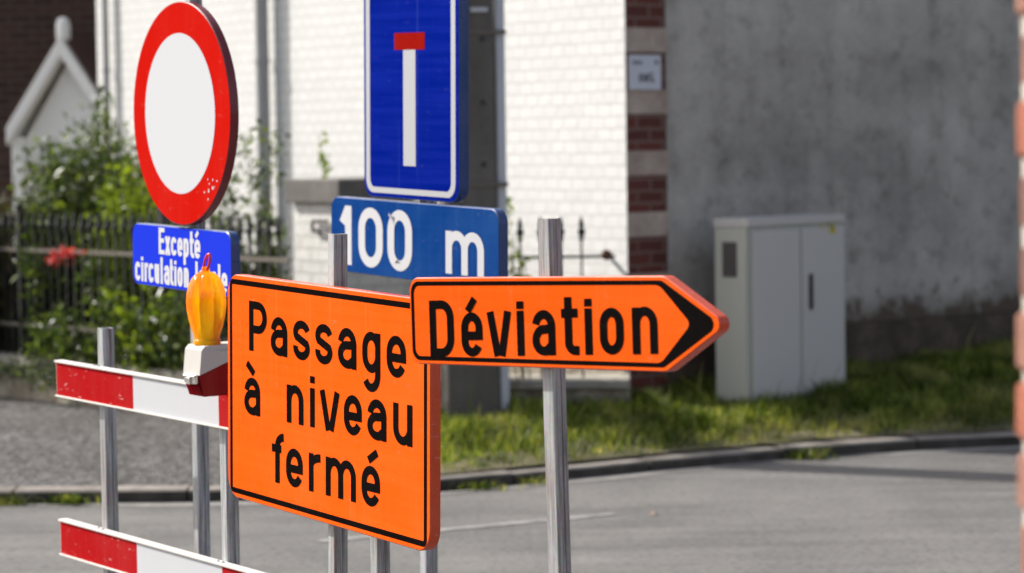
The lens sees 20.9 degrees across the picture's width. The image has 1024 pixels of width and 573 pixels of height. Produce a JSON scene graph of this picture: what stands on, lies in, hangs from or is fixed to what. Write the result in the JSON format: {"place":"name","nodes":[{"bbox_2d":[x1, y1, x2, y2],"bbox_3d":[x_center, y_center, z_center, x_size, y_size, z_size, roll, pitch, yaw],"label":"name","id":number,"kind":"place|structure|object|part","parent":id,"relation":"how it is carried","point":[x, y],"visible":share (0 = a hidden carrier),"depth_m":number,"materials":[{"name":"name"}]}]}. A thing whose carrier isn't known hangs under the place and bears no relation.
{"place":"outdoors","nodes":[
{"label":"outdoors","id":0,"kind":"place"},
{"bbox_2d":[0,396,220,486],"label":"pavement","id":1,"kind":"structure","parent":0,"point":[43,443],"depth_m":15.77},
{"bbox_2d":[0,179,95,356],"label":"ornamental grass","id":2,"kind":"object","parent":1,"relation":"on","point":[3,202],"depth_m":19.02,"materials":[{"name":"green plant"}]},
{"bbox_2d":[40,85,130,214],"bbox_3d":[-2.662,-0.405,19.360,1.258,2.087,0.680,-1,3,0],"label":"cane plant","id":3,"kind":"object","parent":1,"relation":"on","point":[98,102],"visible":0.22,"depth_m":19.25,"materials":[{"name":"green plant"}]},
{"bbox_2d":[5,102,171,360],"bbox_3d":[-2.750,-0.265,18.771,1.318,2.082,1.724,-1,3,0],"label":"flowering shrub","id":4,"kind":"object","parent":1,"relation":"on","point":[53,196],"visible":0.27,"depth_m":18.82,"materials":[{"name":"green plant"}]},
{"bbox_2d":[9,234,227,391],"bbox_3d":[-2.546,0.231,17.730,0.572,1.097,2.375,-3,4,-40],"label":"hedge plant","id":5,"kind":"object","parent":1,"relation":"on","point":[59,344],"visible":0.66,"depth_m":17.81,"materials":[{"name":"green plant"}]},
{"bbox_2d":[55,160,188,360],"bbox_3d":[-2.404,-0.086,18.584,1.252,1.567,0.884,-1,3,0],"label":"lime leaved shrub","id":6,"kind":"object","parent":1,"relation":"on","point":[119,211],"visible":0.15,"depth_m":18.38,"materials":[{"name":"green plant"}]},
{"bbox_2d":[100,284,190,372],"bbox_3d":[-2.227,0.348,17.538,0.727,0.861,0.578,-1,3,0],"label":"lime leaved shrub","id":7,"kind":"object","parent":1,"relation":"on","point":[124,318],"visible":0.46,"depth_m":17.44,"materials":[{"name":"green plant"}]},
{"bbox_2d":[121,251,286,362],"bbox_3d":[-1.976,0.345,18.003,1.146,1.331,1.087,-1,3,0],"label":"dark leaved shrub","id":8,"kind":"object","parent":1,"relation":"on","point":[263,272],"visible":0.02,"depth_m":17.82,"materials":[{"name":"green plant"}]},
{"bbox_2d":[205,118,294,336],"bbox_3d":[-1.725,-0.191,17.925,0.759,1.790,0.814,-1,3,0],"label":"tall sprouting shrub","id":9,"kind":"object","parent":1,"relation":"on","point":[232,199],"visible":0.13,"depth_m":17.85,"materials":[{"name":"green plant"}]},
{"bbox_2d":[317,131,333,177],"bbox_3d":[-1.165,-0.134,17.564,0.170,1.696,0.155,0,3,22],"label":"young sapling","id":10,"kind":"object","parent":1,"relation":"on","point":[323,159],"visible":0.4,"depth_m":17.51,"materials":[{"name":"green plant"}]},
{"bbox_2d":[285,177,419,295],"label":"gate pillar","id":11,"kind":"structure","parent":1,"relation":"on","point":[311,199],"depth_m":16.57,"materials":[{"name":"white paint"}]},
{"bbox_2d":[0,448,1023,572],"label":"road","id":12,"kind":"structure","parent":0,"point":[957,512],"depth_m":13.14,"materials":[{"name":"grey asphalt"}]},
{"bbox_2d":[133,0,239,556],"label":"no vehicles sign","id":13,"kind":"object","parent":12,"relation":"on","point":[186,116],"visible":0.85,"depth_m":9.21,"materials":[{"name":"metal"}]},
{"bbox_2d":[54,327,389,572],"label":"road barrier","id":14,"kind":"object","parent":12,"relation":"on","point":[106,386],"visible":0.6,"depth_m":9.13,"materials":[{"name":"metal"}]},
{"bbox_2d":[183,253,227,396],"bbox_3d":[-0.901,0.113,8.499,0.213,0.437,0.122,-3,4,-35],"label":"warning lamp","id":15,"kind":"object","parent":14,"relation":"attached to","point":[205,372],"visible":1,"depth_m":8.44,"materials":[{"name":"orange plastic"}]},
{"bbox_2d":[228,233,440,572],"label":"roadworks sign","id":16,"kind":"object","parent":12,"relation":"on","point":[334,405],"visible":0.94,"depth_m":7.49,"materials":[{"name":"metal"}]},
{"bbox_2d":[331,0,507,572],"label":"dead end sign","id":17,"kind":"object","parent":12,"relation":"on","point":[416,99],"visible":0.84,"depth_m":9.51,"materials":[{"name":"metal"}]},
{"bbox_2d":[318,513,617,541],"bbox_3d":[-1.586,1.200,12.345,4.785,0.001,0.082,-3,4,-29],"label":"road marking","id":18,"kind":"object","parent":12,"relation":"on","point":[463,527],"visible":0.66,"depth_m":13.20,"materials":[{"name":"paint"}]},
{"bbox_2d":[1,445,1023,506],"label":"gutter grit","id":19,"kind":"object","parent":12,"relation":"on","point":[597,478],"visible":0.78,"depth_m":15.03,"materials":[{"name":"grey concrete"}]},
{"bbox_2d":[0,492,42,506],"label":"weed tuft","id":20,"kind":"object","parent":19,"relation":"on","point":[13,501],"visible":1,"depth_m":14.16,"materials":[{"name":"green plant"}]},
{"bbox_2d":[32,491,100,505],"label":"weed tuft","id":21,"kind":"object","parent":19,"relation":"on","point":[70,500],"visible":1,"depth_m":14.15,"materials":[{"name":"green plant"}]},
{"bbox_2d":[449,478,526,491],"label":"weed tuft","id":22,"kind":"object","parent":19,"relation":"on","point":[483,484],"visible":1,"depth_m":14.51,"materials":[{"name":"green plant"}]},
{"bbox_2d":[516,475,545,485],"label":"weed tuft","id":23,"kind":"object","parent":19,"relation":"on","point":[530,481],"visible":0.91,"depth_m":14.70,"materials":[{"name":"green plant"}]},
{"bbox_2d":[756,444,837,460],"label":"weed tuft","id":24,"kind":"object","parent":19,"relation":"on","point":[812,455],"visible":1,"depth_m":15.67,"materials":[{"name":"green plant"}]},
{"bbox_2d":[410,218,728,572],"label":"detour sign","id":25,"kind":"object","parent":12,"relation":"on","point":[552,322],"visible":1,"depth_m":6.33,"materials":[{"name":"metal"}]},
{"bbox_2d":[1016,0,1023,572],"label":"brick garden wall","id":26,"kind":"structure","parent":12,"relation":"on","point":[1020,315],"depth_m":3.56,"materials":[{"name":"red brick"}]},
{"bbox_2d":[17,429,1015,487],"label":"ground","id":27,"kind":"structure","parent":0,"point":[635,456],"depth_m":16.50,"materials":[{"name":"grey concrete"}]},
{"bbox_2d":[0,0,96,270],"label":"dark brick house","id":28,"kind":"structure","parent":27,"relation":"on","point":[27,34],"depth_m":25.27,"materials":[{"name":"brick"}]},
{"bbox_2d":[3,17,99,245],"bbox_3d":[-3.568,-0.924,24.303,1.120,2.808,1.700,0,3,16],"label":"gabled porch","id":29,"kind":"object","parent":28,"relation":"attached to","point":[65,79],"visible":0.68,"depth_m":23.61,"materials":[{"name":"white painted wood"},{"name":"grey plaster"},{"name":"dark tile"}]},
{"bbox_2d":[44,165,96,207],"bbox_3d":[-3.655,-0.283,24.027,0.809,1.560,0.050,0,3,16],"label":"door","id":30,"kind":"structure","parent":29,"relation":"in","point":[45,172],"depth_m":24.06,"materials":[{"name":"paint"}]},
{"bbox_2d":[0,351,183,410],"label":"stone wall","id":31,"kind":"structure","parent":27,"relation":"on","point":[10,390],"depth_m":18.41,"materials":[{"name":"stone"}]},
{"bbox_2d":[0,353,175,403],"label":"creeping plant","id":32,"kind":"object","parent":31,"relation":"on","point":[10,370],"visible":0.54,"depth_m":18.20,"materials":[{"name":"green plant"}]},
{"bbox_2d":[0,201,290,368],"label":"iron fence","id":33,"kind":"object","parent":31,"relation":"on","point":[161,218],"visible":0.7,"depth_m":18.15,"materials":[{"name":"black metal"}]},
{"bbox_2d":[0,431,1023,503],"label":"kerb","id":34,"kind":"structure","parent":27,"relation":"on","point":[150,493],"depth_m":15.21,"materials":[{"name":"grey concrete"}]},
{"bbox_2d":[96,0,1022,395],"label":"painted brick house","id":35,"kind":"structure","parent":27,"relation":"on","point":[888,128],"depth_m":18.04,"materials":[{"name":"brick"}]},
{"bbox_2d":[628,55,660,89],"bbox_3d":[0.804,-1.296,16.788,0.256,0.210,0.017,-3,4,-40],"label":"wall plaque","id":36,"kind":"object","parent":35,"relation":"attached to","point":[644,72],"depth_m":16.78,"materials":[{"name":"metal"}]},
{"bbox_2d":[440,321,1022,473],"bbox_3d":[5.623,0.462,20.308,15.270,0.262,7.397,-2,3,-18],"label":"verge","id":37,"kind":"structure","parent":27,"relation":"on","point":[607,454],"depth_m":15.83,"materials":[{"name":"green plant"}]},
{"bbox_2d":[438,0,509,420],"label":"utility pole","id":38,"kind":"object","parent":37,"relation":"on","point":[488,185],"visible":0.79,"depth_m":16.01,"materials":[{"name":"concrete"}]},
{"bbox_2d":[509,373,629,407],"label":"stone wall","id":39,"kind":"structure","parent":37,"relation":"on","point":[598,385],"depth_m":16.46,"materials":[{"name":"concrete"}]},
{"bbox_2d":[508,216,627,378],"bbox_3d":[0.148,0.065,16.551,1.222,0.970,0.085,-1,3,5],"label":"iron fence","id":40,"kind":"object","parent":39,"relation":"on","point":[606,254],"visible":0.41,"depth_m":16.52,"materials":[{"name":"grey metal"}]},
{"bbox_2d":[507,195,533,384],"bbox_3d":[-0.002,0.019,16.437,0.312,1.122,0.326,-1,3,0],"label":"climbing vine","id":41,"kind":"object","parent":40,"relation":"attached to","point":[517,254],"visible":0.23,"depth_m":16.46,"materials":[{"name":"green plant"}]},
{"bbox_2d":[713,213,844,404],"bbox_3d":[1.659,0.160,17.052,0.271,1.185,1.034,2,4,41],"label":"electrical cabinet","id":42,"kind":"object","parent":37,"relation":"on","point":[780,292],"visible":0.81,"depth_m":16.82,"materials":[{"name":"grey metal"}]},
{"bbox_3d":[1.603,0.196,16.816,0.020,1.080,0.490,2,4,41],"label":"door","id":43,"kind":"part","parent":42,"relation":"part of","materials":[{"name":"grey paint"}]},
{"bbox_3d":[1.930,0.157,17.184,0.032,1.109,0.461,2,4,41],"label":"door","id":44,"kind":"part","parent":42,"relation":"part of","materials":[{"name":"grey paint"}]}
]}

